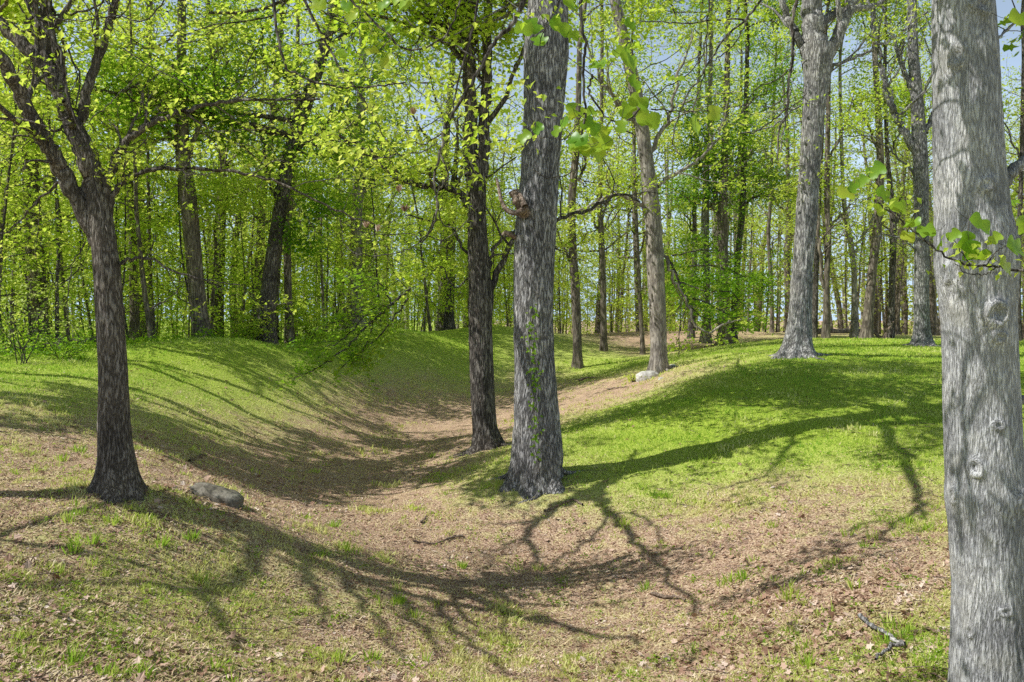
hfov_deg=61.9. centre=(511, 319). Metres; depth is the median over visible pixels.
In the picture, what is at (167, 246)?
sapling
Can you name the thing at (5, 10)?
tree
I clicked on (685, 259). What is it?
sapling
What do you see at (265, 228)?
sapling
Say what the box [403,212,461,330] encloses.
sapling
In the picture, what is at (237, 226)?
woodland tree
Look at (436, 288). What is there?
sapling
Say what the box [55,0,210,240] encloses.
woodland tree
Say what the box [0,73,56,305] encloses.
sapling
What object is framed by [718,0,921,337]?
tree
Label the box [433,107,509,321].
sapling
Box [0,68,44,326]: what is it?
sapling
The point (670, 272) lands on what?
sapling
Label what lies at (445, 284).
sapling
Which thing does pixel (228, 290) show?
sapling
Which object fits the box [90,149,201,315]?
sapling
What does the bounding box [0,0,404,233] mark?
overhanging branch
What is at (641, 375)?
boulder
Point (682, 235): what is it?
sapling
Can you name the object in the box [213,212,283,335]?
sapling
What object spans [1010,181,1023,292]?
sapling
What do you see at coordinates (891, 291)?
tree
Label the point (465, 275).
sapling
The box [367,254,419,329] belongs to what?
sapling
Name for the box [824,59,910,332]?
woodland tree
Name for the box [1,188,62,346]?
sapling
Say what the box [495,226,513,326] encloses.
sapling
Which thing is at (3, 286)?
sapling
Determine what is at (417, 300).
sapling
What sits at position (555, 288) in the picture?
sapling
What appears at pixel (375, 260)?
sapling
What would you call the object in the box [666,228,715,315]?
sapling
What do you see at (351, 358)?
shrub
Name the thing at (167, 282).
sapling
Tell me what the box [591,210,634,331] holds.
sapling
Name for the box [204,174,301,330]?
sapling
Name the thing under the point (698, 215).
sapling
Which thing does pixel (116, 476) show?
tree
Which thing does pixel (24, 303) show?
sapling
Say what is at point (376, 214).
sapling
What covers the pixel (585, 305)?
sapling
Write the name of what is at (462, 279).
sapling
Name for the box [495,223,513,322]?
sapling
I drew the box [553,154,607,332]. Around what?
sapling
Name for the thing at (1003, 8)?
sky
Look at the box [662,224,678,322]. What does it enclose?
sapling
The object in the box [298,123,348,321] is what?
sapling
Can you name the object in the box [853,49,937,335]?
woodland tree
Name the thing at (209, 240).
woodland tree
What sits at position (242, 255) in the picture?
sapling
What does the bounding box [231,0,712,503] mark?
tree
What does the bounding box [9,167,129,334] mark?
sapling
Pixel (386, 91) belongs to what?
overhanging branch
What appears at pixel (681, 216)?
woodland tree
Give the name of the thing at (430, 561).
scattered twigs
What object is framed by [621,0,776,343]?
tree
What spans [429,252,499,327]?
sapling
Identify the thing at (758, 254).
sapling
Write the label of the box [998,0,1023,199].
woodland tree
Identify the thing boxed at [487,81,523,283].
woodland tree
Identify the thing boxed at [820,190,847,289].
sapling
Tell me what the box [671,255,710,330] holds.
sapling
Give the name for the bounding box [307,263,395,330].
shrub
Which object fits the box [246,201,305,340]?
sapling
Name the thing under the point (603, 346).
tree
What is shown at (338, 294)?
sapling
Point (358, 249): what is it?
tree
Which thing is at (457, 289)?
sapling
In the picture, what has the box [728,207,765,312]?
sapling
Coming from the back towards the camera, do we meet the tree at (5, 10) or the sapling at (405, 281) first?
the sapling at (405, 281)
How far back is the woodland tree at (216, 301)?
38.47 m
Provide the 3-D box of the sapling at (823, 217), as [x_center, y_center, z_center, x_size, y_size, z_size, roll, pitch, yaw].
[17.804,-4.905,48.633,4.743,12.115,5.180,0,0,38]
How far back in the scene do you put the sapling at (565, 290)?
62.59 m
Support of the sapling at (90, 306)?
on the ground at (620, 345)
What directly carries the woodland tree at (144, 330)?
on the ground at (620, 345)
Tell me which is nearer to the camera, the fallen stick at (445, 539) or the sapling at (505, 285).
the fallen stick at (445, 539)
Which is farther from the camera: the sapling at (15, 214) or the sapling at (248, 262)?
the sapling at (248, 262)
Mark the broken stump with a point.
(884, 335)
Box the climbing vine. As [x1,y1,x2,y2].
[520,304,544,471]
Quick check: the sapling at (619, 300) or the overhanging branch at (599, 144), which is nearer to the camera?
the overhanging branch at (599, 144)
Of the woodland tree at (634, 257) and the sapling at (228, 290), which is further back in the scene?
the woodland tree at (634, 257)
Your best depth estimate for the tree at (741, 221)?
37.92 m
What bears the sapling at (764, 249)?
on the ground at (620, 345)
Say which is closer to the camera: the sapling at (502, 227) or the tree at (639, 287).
the tree at (639, 287)
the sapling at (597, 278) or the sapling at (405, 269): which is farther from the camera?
the sapling at (597, 278)
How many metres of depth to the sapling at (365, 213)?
41.11 m
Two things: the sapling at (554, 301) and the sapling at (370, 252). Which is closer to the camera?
the sapling at (370, 252)
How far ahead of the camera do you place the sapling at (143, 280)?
24.09 m
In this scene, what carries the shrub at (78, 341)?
on the ground at (620, 345)
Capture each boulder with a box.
[189,482,243,508]
[635,371,658,381]
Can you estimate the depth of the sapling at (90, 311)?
36.12 m
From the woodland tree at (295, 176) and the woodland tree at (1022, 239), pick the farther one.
the woodland tree at (1022, 239)
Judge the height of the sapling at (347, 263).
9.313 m
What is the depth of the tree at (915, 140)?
26.85 m
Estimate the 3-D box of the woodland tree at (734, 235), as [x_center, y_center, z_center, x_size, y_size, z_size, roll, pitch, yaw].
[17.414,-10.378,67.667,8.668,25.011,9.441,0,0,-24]
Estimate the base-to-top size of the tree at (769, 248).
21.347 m
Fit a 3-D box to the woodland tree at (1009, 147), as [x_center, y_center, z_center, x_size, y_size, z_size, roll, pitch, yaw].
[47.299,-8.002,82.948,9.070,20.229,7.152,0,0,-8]
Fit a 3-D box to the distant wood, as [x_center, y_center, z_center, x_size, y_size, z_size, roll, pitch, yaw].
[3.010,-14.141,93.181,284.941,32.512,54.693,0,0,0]
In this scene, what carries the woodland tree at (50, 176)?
on the ground at (620, 345)
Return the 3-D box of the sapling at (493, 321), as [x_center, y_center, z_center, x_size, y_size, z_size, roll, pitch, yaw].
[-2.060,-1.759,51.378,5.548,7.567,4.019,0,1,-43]
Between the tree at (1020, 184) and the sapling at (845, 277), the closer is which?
the tree at (1020, 184)
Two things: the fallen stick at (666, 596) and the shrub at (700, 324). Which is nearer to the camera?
the fallen stick at (666, 596)
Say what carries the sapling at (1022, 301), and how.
on the ground at (620, 345)
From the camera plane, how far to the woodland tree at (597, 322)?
53.02 m
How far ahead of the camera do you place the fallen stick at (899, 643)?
6.50 m
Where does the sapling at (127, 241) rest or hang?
on the ground at (620, 345)
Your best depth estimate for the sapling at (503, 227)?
61.48 m
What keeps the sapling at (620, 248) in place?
on the ground at (620, 345)
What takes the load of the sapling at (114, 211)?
on the ground at (620, 345)
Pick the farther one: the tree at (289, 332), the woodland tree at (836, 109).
the woodland tree at (836, 109)
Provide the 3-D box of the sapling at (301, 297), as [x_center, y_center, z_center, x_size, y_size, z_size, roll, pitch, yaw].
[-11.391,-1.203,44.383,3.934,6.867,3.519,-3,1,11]
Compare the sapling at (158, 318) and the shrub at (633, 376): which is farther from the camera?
the sapling at (158, 318)
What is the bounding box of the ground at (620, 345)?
[0,321,1023,681]
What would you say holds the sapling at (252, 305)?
on the ground at (620, 345)
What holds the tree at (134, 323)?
on the ground at (620, 345)
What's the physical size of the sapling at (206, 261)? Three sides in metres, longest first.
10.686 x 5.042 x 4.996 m
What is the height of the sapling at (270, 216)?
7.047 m
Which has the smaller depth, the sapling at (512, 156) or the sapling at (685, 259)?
the sapling at (512, 156)
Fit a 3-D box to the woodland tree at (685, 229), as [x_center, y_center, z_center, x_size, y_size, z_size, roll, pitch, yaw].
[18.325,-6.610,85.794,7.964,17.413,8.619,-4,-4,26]
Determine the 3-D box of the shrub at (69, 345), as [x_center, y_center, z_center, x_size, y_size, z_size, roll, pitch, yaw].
[-9.712,0.528,18.516,1.721,0.906,1.597,0,0,0]
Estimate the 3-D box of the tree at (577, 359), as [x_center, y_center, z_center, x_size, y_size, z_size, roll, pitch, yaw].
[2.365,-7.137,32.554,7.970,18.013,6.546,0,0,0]
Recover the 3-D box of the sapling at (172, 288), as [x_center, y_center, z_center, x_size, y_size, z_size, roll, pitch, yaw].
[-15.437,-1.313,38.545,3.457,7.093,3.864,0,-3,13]
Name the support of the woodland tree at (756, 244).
on the ground at (620, 345)
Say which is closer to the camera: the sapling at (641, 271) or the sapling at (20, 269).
the sapling at (20, 269)
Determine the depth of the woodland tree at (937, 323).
65.80 m
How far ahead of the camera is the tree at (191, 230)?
25.34 m
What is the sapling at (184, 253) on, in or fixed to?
on the ground at (620, 345)
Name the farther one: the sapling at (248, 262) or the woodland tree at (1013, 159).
the woodland tree at (1013, 159)
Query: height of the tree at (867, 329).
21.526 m
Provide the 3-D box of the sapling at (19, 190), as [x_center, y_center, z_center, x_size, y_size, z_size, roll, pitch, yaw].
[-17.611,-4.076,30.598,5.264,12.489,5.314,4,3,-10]
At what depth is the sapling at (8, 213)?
22.47 m
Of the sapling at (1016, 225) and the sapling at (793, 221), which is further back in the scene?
the sapling at (793, 221)
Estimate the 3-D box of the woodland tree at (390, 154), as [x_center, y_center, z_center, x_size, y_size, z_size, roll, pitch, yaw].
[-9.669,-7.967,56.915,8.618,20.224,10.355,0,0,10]
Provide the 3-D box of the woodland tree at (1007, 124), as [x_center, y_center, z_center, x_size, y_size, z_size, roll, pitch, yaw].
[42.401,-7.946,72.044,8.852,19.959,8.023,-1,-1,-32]
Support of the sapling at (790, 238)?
on the ground at (620, 345)
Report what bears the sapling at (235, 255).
on the ground at (620, 345)
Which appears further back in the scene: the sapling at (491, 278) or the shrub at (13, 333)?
the sapling at (491, 278)
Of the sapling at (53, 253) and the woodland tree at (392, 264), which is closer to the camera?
the sapling at (53, 253)
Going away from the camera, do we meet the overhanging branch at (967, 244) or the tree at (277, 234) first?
the overhanging branch at (967, 244)
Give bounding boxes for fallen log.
[818,322,874,333]
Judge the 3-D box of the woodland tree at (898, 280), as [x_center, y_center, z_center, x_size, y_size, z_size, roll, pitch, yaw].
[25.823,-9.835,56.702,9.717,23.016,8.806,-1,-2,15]
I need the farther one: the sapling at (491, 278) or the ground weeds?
the sapling at (491, 278)
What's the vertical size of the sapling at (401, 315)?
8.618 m
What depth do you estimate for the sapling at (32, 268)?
23.96 m
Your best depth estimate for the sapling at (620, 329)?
59.77 m
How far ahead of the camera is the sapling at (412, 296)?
53.95 m
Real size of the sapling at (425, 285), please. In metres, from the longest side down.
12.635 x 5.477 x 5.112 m
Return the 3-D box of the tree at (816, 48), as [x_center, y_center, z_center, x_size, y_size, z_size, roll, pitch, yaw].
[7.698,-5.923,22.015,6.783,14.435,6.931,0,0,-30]
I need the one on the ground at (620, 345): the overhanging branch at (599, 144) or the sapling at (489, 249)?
the sapling at (489, 249)
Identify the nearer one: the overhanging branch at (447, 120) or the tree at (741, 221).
the overhanging branch at (447, 120)
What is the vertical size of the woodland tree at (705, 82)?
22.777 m
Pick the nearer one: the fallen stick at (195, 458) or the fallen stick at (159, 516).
the fallen stick at (159, 516)
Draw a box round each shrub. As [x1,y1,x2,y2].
[0,247,125,364]
[0,331,95,354]
[24,323,95,360]
[213,299,282,343]
[267,261,426,393]
[276,299,337,341]
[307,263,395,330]
[621,371,646,381]
[665,234,772,343]
[671,246,757,345]
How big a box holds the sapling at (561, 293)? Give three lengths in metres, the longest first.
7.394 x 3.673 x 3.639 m
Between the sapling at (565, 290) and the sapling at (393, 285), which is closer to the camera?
the sapling at (393, 285)
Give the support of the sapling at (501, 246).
on the ground at (620, 345)
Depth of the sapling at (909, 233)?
49.63 m
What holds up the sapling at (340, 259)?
on the ground at (620, 345)
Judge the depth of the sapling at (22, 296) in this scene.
42.66 m
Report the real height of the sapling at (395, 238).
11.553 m
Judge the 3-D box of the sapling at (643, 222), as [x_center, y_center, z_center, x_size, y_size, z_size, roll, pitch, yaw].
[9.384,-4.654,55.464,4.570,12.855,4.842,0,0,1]
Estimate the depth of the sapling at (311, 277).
52.52 m
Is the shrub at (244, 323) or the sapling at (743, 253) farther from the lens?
the sapling at (743, 253)
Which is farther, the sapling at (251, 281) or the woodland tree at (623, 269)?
the woodland tree at (623, 269)
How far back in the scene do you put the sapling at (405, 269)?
60.54 m
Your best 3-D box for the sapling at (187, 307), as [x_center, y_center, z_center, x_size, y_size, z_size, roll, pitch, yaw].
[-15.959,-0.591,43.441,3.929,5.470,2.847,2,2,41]
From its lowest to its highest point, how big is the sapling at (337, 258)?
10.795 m
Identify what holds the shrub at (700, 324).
on the ground at (620, 345)
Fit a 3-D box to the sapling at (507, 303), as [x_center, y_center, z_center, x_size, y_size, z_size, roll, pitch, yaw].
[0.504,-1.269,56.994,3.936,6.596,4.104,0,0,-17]
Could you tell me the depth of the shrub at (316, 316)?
29.04 m
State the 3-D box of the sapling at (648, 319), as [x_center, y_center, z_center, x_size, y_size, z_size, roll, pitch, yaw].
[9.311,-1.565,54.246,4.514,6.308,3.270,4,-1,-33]
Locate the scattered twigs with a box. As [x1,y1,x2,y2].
[0,337,1023,681]
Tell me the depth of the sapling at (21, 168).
34.82 m
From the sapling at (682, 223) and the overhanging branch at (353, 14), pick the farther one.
the sapling at (682, 223)
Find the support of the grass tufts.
on the ground at (620, 345)
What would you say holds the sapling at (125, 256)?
on the ground at (620, 345)
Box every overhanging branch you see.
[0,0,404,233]
[299,0,538,186]
[308,0,477,83]
[332,0,546,256]
[513,0,746,186]
[640,0,806,159]
[837,8,1023,280]
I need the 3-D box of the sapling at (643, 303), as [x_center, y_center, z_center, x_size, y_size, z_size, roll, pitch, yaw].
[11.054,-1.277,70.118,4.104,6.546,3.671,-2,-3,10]
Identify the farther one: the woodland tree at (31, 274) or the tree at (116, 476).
the woodland tree at (31, 274)
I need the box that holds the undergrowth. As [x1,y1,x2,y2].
[0,298,621,359]
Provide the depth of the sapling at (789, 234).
48.91 m
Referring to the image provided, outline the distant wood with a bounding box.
[1,1,1023,339]
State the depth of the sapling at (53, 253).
26.84 m
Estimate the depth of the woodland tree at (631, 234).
73.45 m
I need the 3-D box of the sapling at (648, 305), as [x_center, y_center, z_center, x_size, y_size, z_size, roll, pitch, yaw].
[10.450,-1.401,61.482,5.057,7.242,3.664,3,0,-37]
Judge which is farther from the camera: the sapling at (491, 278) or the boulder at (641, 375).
the sapling at (491, 278)
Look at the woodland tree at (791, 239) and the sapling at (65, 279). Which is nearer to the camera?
the sapling at (65, 279)
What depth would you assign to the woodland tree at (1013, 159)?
57.81 m
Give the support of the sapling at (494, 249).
on the ground at (620, 345)
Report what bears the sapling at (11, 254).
on the ground at (620, 345)
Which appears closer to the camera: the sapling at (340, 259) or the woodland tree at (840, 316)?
the sapling at (340, 259)
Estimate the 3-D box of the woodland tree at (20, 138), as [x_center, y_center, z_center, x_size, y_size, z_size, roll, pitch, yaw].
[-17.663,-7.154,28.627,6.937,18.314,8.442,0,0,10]
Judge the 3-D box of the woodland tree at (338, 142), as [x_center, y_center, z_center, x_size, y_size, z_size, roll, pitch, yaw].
[-12.803,-9.973,60.499,11.081,24.247,11.297,-1,1,14]
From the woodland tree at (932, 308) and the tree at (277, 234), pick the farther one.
the woodland tree at (932, 308)
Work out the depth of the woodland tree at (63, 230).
49.28 m
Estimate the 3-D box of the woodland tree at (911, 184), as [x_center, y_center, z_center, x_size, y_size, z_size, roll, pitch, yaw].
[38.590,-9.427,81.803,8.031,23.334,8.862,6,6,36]
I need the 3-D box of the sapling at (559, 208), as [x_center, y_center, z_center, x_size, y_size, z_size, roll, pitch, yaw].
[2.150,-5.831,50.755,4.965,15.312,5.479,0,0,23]
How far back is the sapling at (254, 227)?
42.55 m
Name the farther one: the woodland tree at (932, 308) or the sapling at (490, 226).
the woodland tree at (932, 308)
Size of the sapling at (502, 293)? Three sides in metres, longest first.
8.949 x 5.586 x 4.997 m
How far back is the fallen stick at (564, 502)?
12.24 m
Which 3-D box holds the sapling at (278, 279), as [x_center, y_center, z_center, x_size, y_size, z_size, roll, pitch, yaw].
[-7.925,-4.201,29.619,4.232,10.851,3.868,0,0,-40]
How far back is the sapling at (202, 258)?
39.68 m
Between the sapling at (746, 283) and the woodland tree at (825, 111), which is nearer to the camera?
the sapling at (746, 283)
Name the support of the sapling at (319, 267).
on the ground at (620, 345)
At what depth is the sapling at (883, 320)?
54.25 m
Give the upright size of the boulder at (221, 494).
0.351 m
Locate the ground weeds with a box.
[0,424,949,681]
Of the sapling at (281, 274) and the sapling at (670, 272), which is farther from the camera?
the sapling at (670, 272)
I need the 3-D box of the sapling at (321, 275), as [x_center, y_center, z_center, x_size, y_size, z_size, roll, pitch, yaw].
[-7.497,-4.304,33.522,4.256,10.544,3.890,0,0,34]
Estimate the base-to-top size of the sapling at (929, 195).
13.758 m
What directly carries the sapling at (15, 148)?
on the ground at (620, 345)
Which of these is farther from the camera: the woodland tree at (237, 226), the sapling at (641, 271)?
the sapling at (641, 271)
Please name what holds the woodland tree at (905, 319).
on the ground at (620, 345)
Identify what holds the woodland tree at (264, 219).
on the ground at (620, 345)
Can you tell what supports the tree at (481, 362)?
on the ground at (620, 345)
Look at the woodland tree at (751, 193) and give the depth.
79.04 m
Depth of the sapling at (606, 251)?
49.65 m
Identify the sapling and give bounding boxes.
[0,1,178,339]
[0,4,135,339]
[0,11,82,300]
[0,25,122,339]
[0,35,90,339]
[0,38,92,341]
[0,57,68,342]
[0,60,85,346]
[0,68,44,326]
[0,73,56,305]
[0,124,78,342]
[0,134,94,338]
[0,167,27,343]
[0,181,26,336]
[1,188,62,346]
[1,197,94,340]
[1,198,66,316]
[2,23,66,333]
[2,190,78,344]
[5,63,171,344]
[6,188,74,340]
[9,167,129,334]
[11,96,69,343]
[17,0,226,340]
[20,88,164,320]
[33,110,197,333]
[39,86,187,337]
[50,169,163,336]
[51,78,105,337]
[52,0,222,338]
[52,92,181,307]
[52,208,164,334]
[66,157,168,319]
[69,138,167,323]
[71,270,155,335]
[80,117,184,339]
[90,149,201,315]
[117,49,258,320]
[121,159,221,339]
[125,228,190,332]
[138,18,301,328]
[140,158,247,337]
[144,154,182,334]
[146,151,205,339]
[153,149,212,338]
[153,218,206,339]
[158,123,259,320]
[160,241,212,337]
[168,171,247,327]
[170,261,227,337]
[173,65,295,327]
[182,169,280,336]
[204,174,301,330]
[206,170,283,321]
[207,128,307,334]
[210,245,249,336]
[211,33,338,335]
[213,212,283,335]
[214,154,313,282]
[217,97,339,339]
[220,198,330,335]
[222,223,301,336]
[224,141,312,325]
[245,152,339,336]
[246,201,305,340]
[249,189,323,325]
[257,151,387,331]
[265,81,369,331]
[279,138,396,329]
[279,238,328,335]
[280,189,332,332]
[282,176,384,330]
[282,219,346,329]
[294,230,339,321]
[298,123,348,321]
[299,145,375,330]
[308,190,400,327]
[309,90,398,306]
[309,103,395,328]
[311,239,349,328]
[312,167,397,316]
[317,93,432,325]
[321,192,401,327]
[332,178,397,324]
[336,167,409,318]
[338,165,398,293]
[354,64,467,330]
[363,248,402,326]
[367,148,427,324]
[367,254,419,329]
[377,188,423,303]
[379,223,429,327]
[385,190,436,329]
[390,222,433,329]
[391,175,466,331]
[391,192,440,330]
[391,212,454,330]
[391,235,438,331]
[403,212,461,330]
[404,176,468,329]
[413,181,468,329]
[415,212,467,326]
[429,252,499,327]
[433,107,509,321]
[433,180,513,321]
[433,211,510,328]
[435,217,499,320]
[438,212,513,325]
[454,204,502,323]
[454,232,509,325]
[457,172,513,307]
[461,179,510,286]
[462,157,519,319]
[463,224,513,326]
[486,104,581,301]
[486,160,513,326]
[487,169,518,326]
[487,195,510,318]
[489,244,513,325]
[490,194,556,313]
[494,256,513,324]
[494,259,513,326]
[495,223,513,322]
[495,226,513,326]
[496,258,513,325]
[501,168,555,288]
[503,248,571,324]
[504,110,588,264]
[508,164,568,282]
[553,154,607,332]
[553,231,569,325]
[553,236,584,332]
[553,252,584,332]
[553,253,571,327]
[554,265,607,330]
[555,225,582,333]
[555,247,598,333]
[556,205,595,333]
[560,184,645,321]
[561,252,609,333]
[570,217,646,331]
[580,222,618,319]
[583,257,635,330]
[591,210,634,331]
[606,252,647,331]
[620,159,678,306]
[624,229,647,316]
[627,266,667,331]
[632,244,679,326]
[634,258,676,330]
[642,214,717,330]
[644,223,687,328]
[647,217,718,330]
[649,289,685,330]
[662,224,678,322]
[665,179,711,318]
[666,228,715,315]
[668,201,719,329]
[669,269,717,330]
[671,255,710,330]
[710,134,790,331]
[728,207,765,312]
[729,245,773,330]
[731,206,774,331]
[740,179,791,331]
[747,144,797,332]
[772,169,832,279]
[772,194,837,308]
[778,136,867,269]
[779,172,836,272]
[818,204,848,313]
[818,220,849,320]
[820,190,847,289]
[821,138,904,307]
[830,181,871,333]
[844,140,913,333]
[855,166,913,333]
[859,173,913,318]
[869,131,932,334]
[896,131,933,269]
[898,179,935,284]
[905,197,934,286]
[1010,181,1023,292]
[1021,265,1023,321]
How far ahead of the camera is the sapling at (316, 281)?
36.76 m
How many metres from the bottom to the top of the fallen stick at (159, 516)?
0.209 m
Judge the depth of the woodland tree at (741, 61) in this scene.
59.48 m
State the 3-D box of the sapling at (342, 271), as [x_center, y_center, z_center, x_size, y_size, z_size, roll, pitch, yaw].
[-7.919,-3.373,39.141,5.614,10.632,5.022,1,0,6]
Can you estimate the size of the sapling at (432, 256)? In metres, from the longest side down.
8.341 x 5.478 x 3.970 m
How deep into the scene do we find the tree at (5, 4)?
18.93 m
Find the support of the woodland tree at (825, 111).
on the ground at (620, 345)
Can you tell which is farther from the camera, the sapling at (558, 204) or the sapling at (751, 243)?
the sapling at (558, 204)
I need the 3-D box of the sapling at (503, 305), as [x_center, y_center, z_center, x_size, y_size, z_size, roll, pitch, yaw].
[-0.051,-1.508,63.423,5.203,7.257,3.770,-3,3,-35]
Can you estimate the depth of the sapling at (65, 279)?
39.51 m
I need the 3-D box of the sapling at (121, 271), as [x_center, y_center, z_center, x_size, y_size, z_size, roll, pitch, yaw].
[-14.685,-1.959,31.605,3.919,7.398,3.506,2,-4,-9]
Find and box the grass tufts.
[0,442,946,681]
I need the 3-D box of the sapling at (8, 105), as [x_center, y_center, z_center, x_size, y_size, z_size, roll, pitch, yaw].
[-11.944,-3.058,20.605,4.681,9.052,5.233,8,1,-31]
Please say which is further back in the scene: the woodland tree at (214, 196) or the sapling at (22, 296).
the woodland tree at (214, 196)
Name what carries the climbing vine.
attached to the tree at (534, 196)
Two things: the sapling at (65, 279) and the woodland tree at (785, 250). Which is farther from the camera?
the woodland tree at (785, 250)
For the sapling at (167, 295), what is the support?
on the ground at (620, 345)
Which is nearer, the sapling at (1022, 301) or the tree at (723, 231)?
the tree at (723, 231)
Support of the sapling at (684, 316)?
on the ground at (620, 345)
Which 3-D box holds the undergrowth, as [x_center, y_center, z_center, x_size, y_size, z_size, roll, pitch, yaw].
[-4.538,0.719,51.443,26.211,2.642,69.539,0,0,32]
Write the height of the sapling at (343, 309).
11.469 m
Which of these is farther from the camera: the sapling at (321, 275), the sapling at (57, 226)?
the sapling at (321, 275)
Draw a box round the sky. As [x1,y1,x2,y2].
[0,0,1022,320]
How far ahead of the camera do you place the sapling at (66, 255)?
40.54 m
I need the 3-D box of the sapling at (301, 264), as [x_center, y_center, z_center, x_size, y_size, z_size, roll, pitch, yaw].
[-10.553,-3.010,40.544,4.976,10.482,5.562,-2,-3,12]
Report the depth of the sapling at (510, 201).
62.76 m
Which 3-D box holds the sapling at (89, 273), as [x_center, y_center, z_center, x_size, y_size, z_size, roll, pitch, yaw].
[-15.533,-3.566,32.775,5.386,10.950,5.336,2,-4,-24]
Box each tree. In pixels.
[0,0,33,38]
[0,0,89,21]
[0,0,172,337]
[0,0,433,503]
[0,19,112,237]
[8,103,98,340]
[21,0,230,351]
[21,0,242,341]
[35,0,454,343]
[40,0,253,342]
[52,0,322,338]
[53,0,715,459]
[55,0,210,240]
[87,0,323,337]
[133,62,245,318]
[150,0,316,335]
[160,93,263,298]
[164,0,394,339]
[187,2,330,320]
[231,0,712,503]
[235,47,344,323]
[236,0,417,343]
[240,79,335,335]
[251,11,436,325]
[255,1,461,328]
[271,11,408,329]
[316,59,423,292]
[332,95,433,324]
[335,88,420,323]
[371,0,523,330]
[383,67,521,330]
[407,84,508,327]
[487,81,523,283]
[496,0,676,368]
[507,0,1023,681]
[519,0,776,373]
[556,50,665,332]
[558,0,691,351]
[570,1,700,331]
[573,0,735,354]
[576,110,667,331]
[582,125,674,331]
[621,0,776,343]
[632,0,784,338]
[636,0,841,344]
[644,0,839,343]
[650,5,762,284]
[664,175,710,279]
[669,176,711,330]
[677,39,800,315]
[686,0,801,330]
[694,0,856,332]
[704,0,930,359]
[709,92,801,331]
[712,0,930,338]
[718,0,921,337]
[731,19,869,331]
[731,184,783,308]
[734,79,785,330]
[749,0,930,337]
[751,6,869,198]
[757,54,866,333]
[759,93,833,331]
[773,81,889,290]
[797,0,940,346]
[823,0,1007,338]
[824,1,932,334]
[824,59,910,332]
[831,0,932,338]
[846,161,913,328]
[849,3,936,335]
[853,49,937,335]
[860,73,932,334]
[867,131,939,335]
[872,102,932,308]
[925,0,1023,340]
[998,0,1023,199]
[1001,85,1020,218]
[1004,109,1023,279]
[1005,106,1023,337]
[1006,134,1016,189]
[1006,148,1023,275]
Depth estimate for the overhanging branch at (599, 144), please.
4.29 m
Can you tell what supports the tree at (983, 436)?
on the ground at (620, 345)
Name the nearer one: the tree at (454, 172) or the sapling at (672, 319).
the tree at (454, 172)
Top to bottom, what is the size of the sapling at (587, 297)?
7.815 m
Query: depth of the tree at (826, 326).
32.91 m
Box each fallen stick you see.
[128,510,191,525]
[188,454,206,461]
[413,534,464,543]
[544,498,582,511]
[651,592,685,600]
[858,613,905,659]
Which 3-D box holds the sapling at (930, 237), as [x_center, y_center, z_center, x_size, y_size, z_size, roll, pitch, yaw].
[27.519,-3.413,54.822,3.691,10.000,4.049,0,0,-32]
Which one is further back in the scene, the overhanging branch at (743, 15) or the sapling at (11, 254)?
the sapling at (11, 254)
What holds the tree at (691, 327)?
on the ground at (620, 345)
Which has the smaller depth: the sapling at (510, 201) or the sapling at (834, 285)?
the sapling at (834, 285)
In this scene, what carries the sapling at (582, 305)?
on the ground at (620, 345)
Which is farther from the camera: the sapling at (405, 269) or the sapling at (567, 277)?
the sapling at (567, 277)
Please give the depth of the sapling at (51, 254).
31.89 m
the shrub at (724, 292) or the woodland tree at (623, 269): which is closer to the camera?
the shrub at (724, 292)
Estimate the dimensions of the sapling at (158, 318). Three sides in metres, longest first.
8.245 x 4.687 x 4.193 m
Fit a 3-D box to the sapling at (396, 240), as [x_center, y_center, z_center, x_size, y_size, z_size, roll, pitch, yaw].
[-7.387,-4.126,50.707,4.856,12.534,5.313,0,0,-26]
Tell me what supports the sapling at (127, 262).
on the ground at (620, 345)
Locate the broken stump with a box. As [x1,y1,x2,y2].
[874,321,893,338]
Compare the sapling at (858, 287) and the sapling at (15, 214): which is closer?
the sapling at (15, 214)
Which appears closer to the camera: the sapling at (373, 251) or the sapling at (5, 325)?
the sapling at (5, 325)
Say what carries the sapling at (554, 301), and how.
on the ground at (620, 345)
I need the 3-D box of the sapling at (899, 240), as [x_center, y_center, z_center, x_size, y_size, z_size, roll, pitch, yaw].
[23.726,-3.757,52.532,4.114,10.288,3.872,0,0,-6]
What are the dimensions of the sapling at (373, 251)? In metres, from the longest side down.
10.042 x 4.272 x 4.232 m
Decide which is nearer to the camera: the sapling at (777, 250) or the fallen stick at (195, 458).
the fallen stick at (195, 458)
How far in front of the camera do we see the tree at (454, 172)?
41.98 m
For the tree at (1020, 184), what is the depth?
31.94 m
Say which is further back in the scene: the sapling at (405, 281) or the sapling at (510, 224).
the sapling at (405, 281)
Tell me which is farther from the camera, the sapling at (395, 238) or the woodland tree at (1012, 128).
the woodland tree at (1012, 128)
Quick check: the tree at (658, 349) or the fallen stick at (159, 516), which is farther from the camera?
the tree at (658, 349)
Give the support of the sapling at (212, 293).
on the ground at (620, 345)
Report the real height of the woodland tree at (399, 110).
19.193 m
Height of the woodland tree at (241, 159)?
23.232 m
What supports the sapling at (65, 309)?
on the ground at (620, 345)

